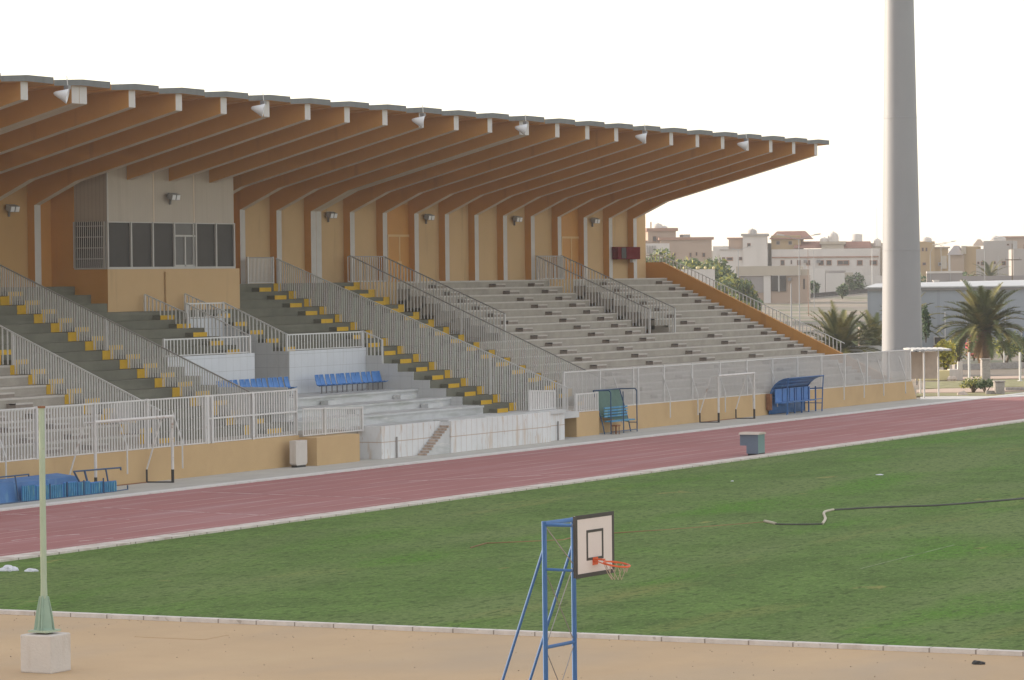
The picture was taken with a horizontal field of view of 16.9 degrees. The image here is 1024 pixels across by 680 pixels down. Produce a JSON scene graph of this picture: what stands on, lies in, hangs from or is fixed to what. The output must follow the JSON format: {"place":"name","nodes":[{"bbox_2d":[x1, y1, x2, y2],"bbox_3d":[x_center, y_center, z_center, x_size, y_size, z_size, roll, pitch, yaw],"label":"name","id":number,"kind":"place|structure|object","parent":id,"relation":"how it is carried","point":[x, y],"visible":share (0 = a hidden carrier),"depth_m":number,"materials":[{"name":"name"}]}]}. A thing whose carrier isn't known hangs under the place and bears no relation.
{"place":"outdoors","nodes":[
{"label":"outdoors","id":0,"kind":"place"},
{"bbox_2d":[0,398,960,507],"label":"apron pavement","id":1,"kind":"structure","parent":0,"point":[219,478],"depth_m":153.18,"materials":[{"name":"concrete"}]},
{"bbox_2d":[0,474,29,504],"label":"fallen shelter","id":2,"kind":"object","parent":1,"relation":"on","point":[7,493],"visible":1,"depth_m":123.44,"materials":[{"name":"blue paint"}]},
{"bbox_2d":[3,467,127,501],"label":"fallen shelter","id":3,"kind":"object","parent":1,"relation":"on","point":[58,485],"visible":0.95,"depth_m":126.45,"materials":[{"name":"blue plastic"}]},
{"bbox_2d":[69,415,173,485],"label":"football goal","id":4,"kind":"object","parent":1,"relation":"on","point":[95,423],"visible":0.79,"depth_m":132.91,"materials":[{"name":"white paint"}]},
{"bbox_2d":[289,440,306,467],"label":"waste bin","id":5,"kind":"object","parent":1,"relation":"on","point":[298,453],"visible":1,"depth_m":144.27,"materials":[{"name":"plastic"}]},
{"bbox_2d":[593,388,637,433],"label":"team shelter","id":6,"kind":"object","parent":1,"relation":"on","point":[612,405],"visible":1,"depth_m":172.56,"materials":[{"name":"blue paint"}]},
{"bbox_2d":[699,372,754,422],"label":"football goal","id":7,"kind":"object","parent":1,"relation":"on","point":[718,393],"visible":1,"depth_m":184.40,"materials":[{"name":"white paint"}]},
{"bbox_2d":[766,375,823,414],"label":"team shelter","id":8,"kind":"object","parent":1,"relation":"on","point":[786,395],"visible":1,"depth_m":193.90,"materials":[{"name":"blue paint"}]},
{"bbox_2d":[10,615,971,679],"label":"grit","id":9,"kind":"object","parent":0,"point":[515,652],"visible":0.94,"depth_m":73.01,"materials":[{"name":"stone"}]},
{"bbox_2d":[0,422,1023,649],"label":"grass pitch","id":10,"kind":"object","parent":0,"point":[422,565],"depth_m":96.08,"materials":[{"name":"plant"}]},
{"bbox_2d":[763,498,1023,524],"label":"hose","id":11,"kind":"object","parent":10,"relation":"on","point":[822,523],"visible":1,"depth_m":115.98,"materials":[{"name":"rubber"}]},
{"bbox_2d":[0,614,1023,679],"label":"paved yard","id":12,"kind":"structure","parent":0,"point":[110,651],"depth_m":71.92,"materials":[{"name":"beige concrete"}]},
{"bbox_2d":[20,406,70,673],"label":"lamp post","id":13,"kind":"object","parent":12,"relation":"on","point":[45,647],"visible":1,"depth_m":70.34,"materials":[{"name":"metal"}]},
{"bbox_2d":[501,511,630,679],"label":"basketball hoop","id":14,"kind":"object","parent":12,"relation":"on","point":[591,551],"visible":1,"depth_m":59.21,"materials":[{"name":"blue paint"}]},
{"bbox_2d":[0,397,1023,555],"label":"running track","id":15,"kind":"structure","parent":0,"point":[377,486],"depth_m":135.53,"materials":[{"name":"rubber"}]},
{"bbox_2d":[738,432,765,455],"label":"control cabinet","id":16,"kind":"object","parent":15,"relation":"on","point":[753,443],"visible":0.95,"depth_m":149.98,"materials":[{"name":"grey metal"}]},
{"bbox_2d":[0,0,1023,252],"label":"sky","id":17,"kind":"structure","parent":0,"point":[808,69],"materials":[{"name":"white"}]},
{"bbox_2d":[758,293,1023,397],"bbox_3d":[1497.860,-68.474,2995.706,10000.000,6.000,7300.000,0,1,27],"label":"ground","id":18,"kind":"structure","parent":0,"point":[854,303],"depth_m":475.86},
{"bbox_2d":[0,73,915,484],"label":"grandstand","id":19,"kind":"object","parent":18,"relation":"on","point":[380,179],"visible":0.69,"depth_m":172.58,"materials":[{"name":"concrete"}]},
{"bbox_2d":[5,204,19,216],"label":"wall lamp","id":20,"kind":"object","parent":19,"relation":"attached to","point":[12,208],"visible":1,"depth_m":156.04,"materials":[{"name":"grey metal"}]},
{"bbox_2d":[53,76,70,102],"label":"roof floodlight","id":21,"kind":"object","parent":19,"relation":"hanging from","point":[63,95],"visible":1,"depth_m":137.31,"materials":[{"name":"white paint"}]},
{"bbox_2d":[0,325,159,443],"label":"stair railing","id":22,"kind":"object","parent":19,"relation":"on","point":[13,344],"visible":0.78,"depth_m":141.06,"materials":[{"name":"metal"}]},
{"bbox_2d":[0,264,257,434],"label":"stair railing","id":23,"kind":"object","parent":19,"relation":"on","point":[105,339],"visible":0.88,"depth_m":149.96,"materials":[{"name":"metal"}]},
{"bbox_2d":[51,166,239,311],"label":"press box","id":24,"kind":"object","parent":19,"relation":"on","point":[120,242],"visible":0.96,"depth_m":160.99,"materials":[{"name":"beige paint"}]},
{"bbox_2d":[73,221,105,269],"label":"window","id":25,"kind":"structure","parent":24,"relation":"in","point":[89,238],"depth_m":158.44,"materials":[{"name":"grey paint"}]},
{"bbox_2d":[106,221,130,266],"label":"window","id":26,"kind":"structure","parent":24,"relation":"in","point":[117,233],"depth_m":158.87,"materials":[{"name":"grey glass"}]},
{"bbox_2d":[129,222,151,266],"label":"window","id":27,"kind":"structure","parent":24,"relation":"in","point":[139,232],"depth_m":160.62,"materials":[{"name":"grey glass"}]},
{"bbox_2d":[151,222,173,266],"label":"window","id":28,"kind":"structure","parent":24,"relation":"in","point":[161,232],"depth_m":162.32,"materials":[{"name":"grey glass"}]},
{"bbox_2d":[167,193,179,204],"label":"wall lamp","id":29,"kind":"object","parent":24,"relation":"attached to","point":[173,196],"visible":1,"depth_m":162.39,"materials":[{"name":"grey metal"}]},
{"bbox_2d":[173,222,194,266],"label":"window","id":30,"kind":"structure","parent":24,"relation":"in","point":[183,233],"depth_m":163.95,"materials":[{"name":"grey glass"}]},
{"bbox_2d":[194,223,215,266],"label":"window","id":31,"kind":"structure","parent":24,"relation":"in","point":[204,239],"depth_m":165.64,"materials":[{"name":"grey glass"}]},
{"bbox_2d":[214,223,235,265],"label":"window","id":32,"kind":"structure","parent":24,"relation":"in","point":[224,233],"depth_m":167.31,"materials":[{"name":"grey glass"}]},
{"bbox_2d":[0,389,297,461],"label":"front fence","id":33,"kind":"object","parent":19,"relation":"on","point":[147,411],"visible":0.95,"depth_m":135.26,"materials":[{"name":"metal"}]},
{"bbox_2d":[206,393,296,443],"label":"fence rail","id":34,"kind":"object","parent":33,"relation":"attached to","point":[253,415],"visible":1,"depth_m":139.74,"materials":[{"name":"metal"}]},
{"bbox_2d":[144,294,188,327],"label":"railing","id":35,"kind":"object","parent":19,"relation":"on","point":[186,313],"visible":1,"depth_m":159.89,"materials":[{"name":"metal"}]},
{"bbox_2d":[187,302,224,317],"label":"railing","id":36,"kind":"object","parent":19,"relation":"on","point":[217,303],"visible":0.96,"depth_m":162.47,"materials":[{"name":"metal"}]},
{"bbox_2d":[184,293,227,326],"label":"railing","id":37,"kind":"object","parent":19,"relation":"on","point":[200,301],"visible":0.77,"depth_m":163.02,"materials":[{"name":"metal"}]},
{"bbox_2d":[162,335,250,356],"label":"railing","id":38,"kind":"object","parent":19,"relation":"on","point":[213,338],"visible":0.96,"depth_m":156.25,"materials":[{"name":"metal"}]},
{"bbox_2d":[185,303,248,351],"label":"railing","id":39,"kind":"object","parent":19,"relation":"on","point":[216,319],"visible":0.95,"depth_m":160.23,"materials":[{"name":"metal"}]},
{"bbox_2d":[224,302,286,350],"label":"railing","id":40,"kind":"object","parent":19,"relation":"on","point":[253,318],"visible":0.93,"depth_m":163.07,"materials":[{"name":"metal"}]},
{"bbox_2d":[251,92,266,116],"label":"roof floodlight","id":41,"kind":"object","parent":19,"relation":"hanging from","point":[258,109],"visible":1,"depth_m":150.94,"materials":[{"name":"white paint"}]},
{"bbox_2d":[246,257,273,283],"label":"landing railing","id":42,"kind":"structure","parent":19,"relation":"on","point":[266,279],"depth_m":174.21,"materials":[{"name":"metal"}]},
{"bbox_2d":[285,331,362,350],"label":"railing","id":43,"kind":"object","parent":19,"relation":"on","point":[330,333],"visible":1,"depth_m":165.58,"materials":[{"name":"metal"}]},
{"bbox_2d":[302,406,363,435],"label":"front fence","id":44,"kind":"object","parent":19,"relation":"on","point":[324,420],"visible":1,"depth_m":147.75,"materials":[{"name":"metal"}]},
{"bbox_2d":[347,256,385,281],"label":"landing railing","id":45,"kind":"object","parent":19,"relation":"on","point":[368,267],"visible":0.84,"depth_m":185.17,"materials":[{"name":"metal"}]},
{"bbox_2d":[363,331,382,363],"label":"railing","id":46,"kind":"object","parent":19,"relation":"on","point":[367,333],"visible":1,"depth_m":168.77,"materials":[{"name":"metal"}]},
{"bbox_2d":[388,234,408,281],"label":"door","id":47,"kind":"structure","parent":19,"relation":"in","point":[398,245],"depth_m":189.35,"materials":[{"name":"orange paint"}]},
{"bbox_2d":[412,105,425,127],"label":"roof floodlight","id":48,"kind":"object","parent":19,"relation":"hanging from","point":[418,121],"visible":1,"depth_m":164.21,"materials":[{"name":"white paint"}]},
{"bbox_2d":[276,258,567,410],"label":"stair railing","id":49,"kind":"object","parent":19,"relation":"on","point":[378,305],"visible":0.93,"depth_m":171.55,"materials":[{"name":"metal"}]},
{"bbox_2d":[384,257,505,333],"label":"stair railing","id":50,"kind":"object","parent":19,"relation":"on","point":[487,306],"visible":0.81,"depth_m":185.29,"materials":[{"name":"metal"}]},
{"bbox_2d":[349,255,604,395],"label":"stair railing","id":51,"kind":"object","parent":19,"relation":"on","point":[461,318],"visible":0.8,"depth_m":179.82,"materials":[{"name":"metal"}]},
{"bbox_2d":[515,115,527,135],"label":"roof floodlight","id":52,"kind":"object","parent":19,"relation":"hanging from","point":[521,129],"visible":1,"depth_m":174.05,"materials":[{"name":"white paint"}]},
{"bbox_2d":[528,390,555,410],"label":"parapet fence","id":53,"kind":"object","parent":19,"relation":"on","point":[536,399],"visible":1,"depth_m":164.68,"materials":[{"name":"metal"}]},
{"bbox_2d":[539,256,563,278],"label":"landing railing","id":54,"kind":"object","parent":19,"relation":"on","point":[552,266],"visible":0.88,"depth_m":205.36,"materials":[{"name":"metal"}]},
{"bbox_2d":[561,236,578,277],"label":"door","id":55,"kind":"structure","parent":19,"relation":"in","point":[570,245],"depth_m":208.98,"materials":[{"name":"orange paint"}]},
{"bbox_2d":[574,392,598,411],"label":"block fence","id":56,"kind":"object","parent":19,"relation":"on","point":[578,399],"visible":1,"depth_m":169.72,"materials":[{"name":"metal"}]},
{"bbox_2d":[536,256,650,332],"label":"stair railing","id":57,"kind":"object","parent":19,"relation":"on","point":[589,281],"visible":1,"depth_m":201.99,"materials":[{"name":"metal"}]},
{"bbox_2d":[561,255,675,331],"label":"stair railing","id":58,"kind":"object","parent":19,"relation":"on","point":[635,290],"visible":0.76,"depth_m":204.80,"materials":[{"name":"metal"}]},
{"bbox_2d":[612,247,639,261],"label":"fire cabinet","id":59,"kind":"object","parent":19,"relation":"attached to","point":[632,254],"visible":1,"depth_m":214.21,"materials":[{"name":"red metal"}]},
{"bbox_2d":[562,349,910,410],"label":"front fence","id":60,"kind":"object","parent":19,"relation":"on","point":[787,364],"visible":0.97,"depth_m":188.45,"materials":[{"name":"metal"}]},
{"bbox_2d":[646,255,844,352],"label":"end railing","id":61,"kind":"object","parent":19,"relation":"on","point":[750,302],"visible":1,"depth_m":216.21,"materials":[{"name":"metal"}]},
{"bbox_2d":[0,609,1023,655],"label":"kerb","id":62,"kind":"structure","parent":18,"relation":"on","point":[565,634],"depth_m":76.34,"materials":[{"name":"concrete"}]},
{"bbox_2d":[0,419,1023,561],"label":"kerb","id":63,"kind":"structure","parent":18,"relation":"on","point":[242,526],"depth_m":122.07,"materials":[{"name":"concrete"}]},
{"bbox_2d":[0,392,1023,510],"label":"white kerb","id":64,"kind":"structure","parent":18,"relation":"on","point":[309,474],"depth_m":148.78,"materials":[{"name":"concrete"}]},
{"bbox_2d":[646,243,669,261],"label":"annexe","id":65,"kind":"structure","parent":18,"relation":"on","point":[650,247],"depth_m":559.89,"materials":[{"name":"paint"}]},
{"bbox_2d":[646,247,681,268],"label":"tree","id":66,"kind":"object","parent":18,"relation":"on","point":[664,251],"visible":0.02,"depth_m":429.90,"materials":[{"name":"green plant"}]},
{"bbox_2d":[645,222,713,263],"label":"house","id":67,"kind":"structure","parent":18,"relation":"on","point":[682,246],"depth_m":641.40,"materials":[{"name":"paint"}]},
{"bbox_2d":[674,266,714,287],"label":"boundary wall","id":68,"kind":"structure","parent":18,"relation":"on","point":[709,273],"depth_m":401.39,"materials":[{"name":"white paint"}]},
{"bbox_2d":[676,256,731,280],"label":"tree","id":69,"kind":"object","parent":18,"relation":"on","point":[695,264],"visible":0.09,"depth_m":435.93,"materials":[{"name":"green plant"}]},
{"bbox_2d":[702,255,739,278],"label":"tree","id":70,"kind":"object","parent":18,"relation":"on","point":[719,264],"visible":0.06,"depth_m":441.44,"materials":[{"name":"green plant"}]},
{"bbox_2d":[715,274,763,310],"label":"tree","id":71,"kind":"object","parent":18,"relation":"on","point":[740,286],"visible":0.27,"depth_m":426.19,"materials":[{"name":"green plant"}]},
{"bbox_2d":[713,228,768,276],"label":"house","id":72,"kind":"structure","parent":18,"relation":"on","point":[756,254],"depth_m":698.40,"materials":[{"name":"paint"}]},
{"bbox_2d":[736,266,809,302],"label":"building","id":73,"kind":"structure","parent":18,"relation":"on","point":[769,288],"depth_m":559.46,"materials":[{"name":"paint"}]},
{"bbox_2d":[771,276,777,290],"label":"door","id":74,"kind":"structure","parent":73,"relation":"in","point":[774,279],"depth_m":559.40,"materials":[{"name":"grey glass"}]},
{"bbox_2d":[777,233,820,320],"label":"street lamp","id":75,"kind":"object","parent":18,"relation":"on","point":[799,268],"visible":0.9,"depth_m":379.92,"materials":[{"name":"metal"}]},
{"bbox_2d":[759,289,866,298],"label":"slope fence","id":76,"kind":"object","parent":18,"relation":"on","point":[834,293],"visible":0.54,"depth_m":610.27,"materials":[{"name":"white"}]},
{"bbox_2d":[810,280,820,292],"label":"shrub","id":77,"kind":"object","parent":18,"relation":"on","point":[814,287],"visible":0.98,"depth_m":599.52,"materials":[{"name":"green plant"}]},
{"bbox_2d":[768,231,882,275],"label":"house","id":78,"kind":"structure","parent":18,"relation":"on","point":[854,255],"depth_m":698.85,"materials":[{"name":"paint"}]},
{"bbox_2d":[803,300,881,360],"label":"palm tree","id":79,"kind":"object","parent":18,"relation":"on","point":[841,328],"visible":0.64,"depth_m":298.91,"materials":[{"name":"plant"}]},
{"bbox_2d":[836,282,848,298],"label":"shrub","id":80,"kind":"object","parent":18,"relation":"on","point":[842,290],"visible":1,"depth_m":589.32,"materials":[{"name":"green plant"}]},
{"bbox_2d":[809,269,881,293],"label":"boundary wall","id":81,"kind":"structure","parent":18,"relation":"on","point":[830,282],"depth_m":640.01,"materials":[{"name":"paint"}]},
{"bbox_2d":[845,272,866,289],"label":"tree","id":82,"kind":"object","parent":18,"relation":"on","point":[856,285],"visible":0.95,"depth_m":639.48,"materials":[{"name":"green plant"}]},
{"bbox_2d":[846,309,881,345],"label":"tree","id":83,"kind":"object","parent":18,"relation":"on","point":[869,319],"visible":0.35,"depth_m":314.36,"materials":[{"name":"plant"}]},
{"bbox_2d":[847,346,881,359],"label":"wall","id":84,"kind":"structure","parent":18,"relation":"on","point":[875,347],"depth_m":300.00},
{"bbox_2d":[880,0,922,376],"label":"floodlight mast","id":85,"kind":"object","parent":18,"relation":"on","point":[901,305],"visible":0.78,"depth_m":260.57,"materials":[{"name":"paint"}]},
{"bbox_2d":[921,305,931,342],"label":"cypress","id":86,"kind":"object","parent":18,"relation":"on","point":[926,321],"visible":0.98,"depth_m":299.80,"materials":[{"name":"green plant"}]},
{"bbox_2d":[920,237,949,280],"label":"house","id":87,"kind":"structure","parent":18,"relation":"on","point":[939,258],"depth_m":689.96,"materials":[{"name":"paint"}]},
{"bbox_2d":[918,362,962,380],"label":"yellow kiosk","id":88,"kind":"object","parent":18,"relation":"on","point":[957,373],"visible":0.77,"depth_m":249.37,"materials":[{"name":"paint"}]},
{"bbox_2d":[865,280,1023,347],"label":"warehouse","id":89,"kind":"structure","parent":18,"relation":"on","point":[936,294],"depth_m":333.60,"materials":[{"name":"grey metal"}]},
{"bbox_2d":[935,338,958,369],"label":"bush","id":90,"kind":"object","parent":18,"relation":"on","point":[945,359],"visible":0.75,"depth_m":261.50,"materials":[{"name":"yellow plant"}]},
{"bbox_2d":[948,335,968,362],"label":"bush","id":91,"kind":"object","parent":18,"relation":"on","point":[960,357],"visible":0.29,"depth_m":289.79,"materials":[{"name":"green plant"}]},
{"bbox_2d":[947,239,982,275],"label":"house","id":92,"kind":"structure","parent":18,"relation":"on","point":[963,258],"depth_m":660.05,"materials":[{"name":"paint"}]},
{"bbox_2d":[959,376,981,392],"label":"bush","id":93,"kind":"object","parent":18,"relation":"on","point":[970,383],"visible":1,"depth_m":223.96,"materials":[{"name":"green plant"}]},
{"bbox_2d":[926,271,1023,281],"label":"boundary wall","id":94,"kind":"structure","parent":18,"relation":"on","point":[944,276],"depth_m":499.99,"materials":[{"name":"concrete"}]},
{"bbox_2d":[934,279,1023,362],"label":"palm tree","id":95,"kind":"object","parent":18,"relation":"on","point":[984,307],"visible":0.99,"depth_m":277.78,"materials":[{"name":"plant"}]},
{"bbox_2d":[975,378,994,392],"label":"bush","id":96,"kind":"object","parent":18,"relation":"on","point":[983,384],"visible":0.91,"depth_m":222.89,"materials":[{"name":"green plant"}]},
{"bbox_2d":[980,358,990,379],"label":"stone post","id":97,"kind":"object","parent":18,"relation":"on","point":[985,368],"visible":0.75,"depth_m":247.68,"materials":[{"name":"stone"}]},
{"bbox_2d":[952,362,1023,369],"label":"wall","id":98,"kind":"structure","parent":18,"relation":"on","point":[996,365],"depth_m":275.45,"materials":[{"name":"concrete"}]},
{"bbox_2d":[971,259,1008,275],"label":"palm tree","id":99,"kind":"object","parent":18,"relation":"on","point":[989,271],"visible":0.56,"depth_m":559.44,"materials":[{"name":"plant"}]},
{"bbox_2d":[976,236,1016,275],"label":"house","id":100,"kind":"structure","parent":18,"relation":"on","point":[997,249],"depth_m":619.39,"materials":[{"name":"paint"}]},
{"bbox_2d":[989,236,1023,248],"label":"house","id":101,"kind":"structure","parent":18,"relation":"on","point":[1020,241],"depth_m":779.82,"materials":[{"name":"beige concrete"}]},
{"bbox_2d":[993,335,1023,362],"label":"bush","id":102,"kind":"object","parent":18,"relation":"on","point":[999,348],"visible":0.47,"depth_m":289.80,"materials":[{"name":"green plant"}]},
{"bbox_2d":[1009,249,1023,275],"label":"house","id":103,"kind":"structure","parent":18,"relation":"on","point":[1018,267],"depth_m":599.88,"materials":[{"name":"paint"}]},
{"bbox_2d":[916,387,1023,392],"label":"pink path","id":104,"kind":"structure","parent":0,"point":[954,390],"depth_m":227.07,"materials":[{"name":"concrete"}]},
{"bbox_2d":[916,392,1023,396],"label":"curb","id":105,"kind":"structure","parent":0,"point":[948,394],"depth_m":219.50,"materials":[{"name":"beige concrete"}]},
{"bbox_2d":[903,347,950,397],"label":"shelter","id":106,"kind":"object","parent":105,"relation":"on","point":[924,365],"visible":0.89,"depth_m":218.72,"materials":[{"name":"white paint"}]},
{"bbox_2d":[993,380,1004,393],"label":"stone post","id":107,"kind":"object","parent":105,"relation":"on","point":[998,386],"visible":1,"depth_m":219.69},
{"bbox_2d":[920,395,1023,399],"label":"light verge","id":108,"kind":"structure","parent":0,"point":[946,397],"depth_m":215.22,"materials":[{"name":"concrete"}]},
{"bbox_2d":[925,379,1023,388],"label":"garden strip","id":109,"kind":"object","parent":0,"point":[956,384],"visible":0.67,"depth_m":238.68,"materials":[{"name":"beige plant"}]},
{"bbox_2d":[963,376,1023,379],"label":"pale path","id":110,"kind":"structure","parent":0,"point":[1003,377],"depth_m":252.95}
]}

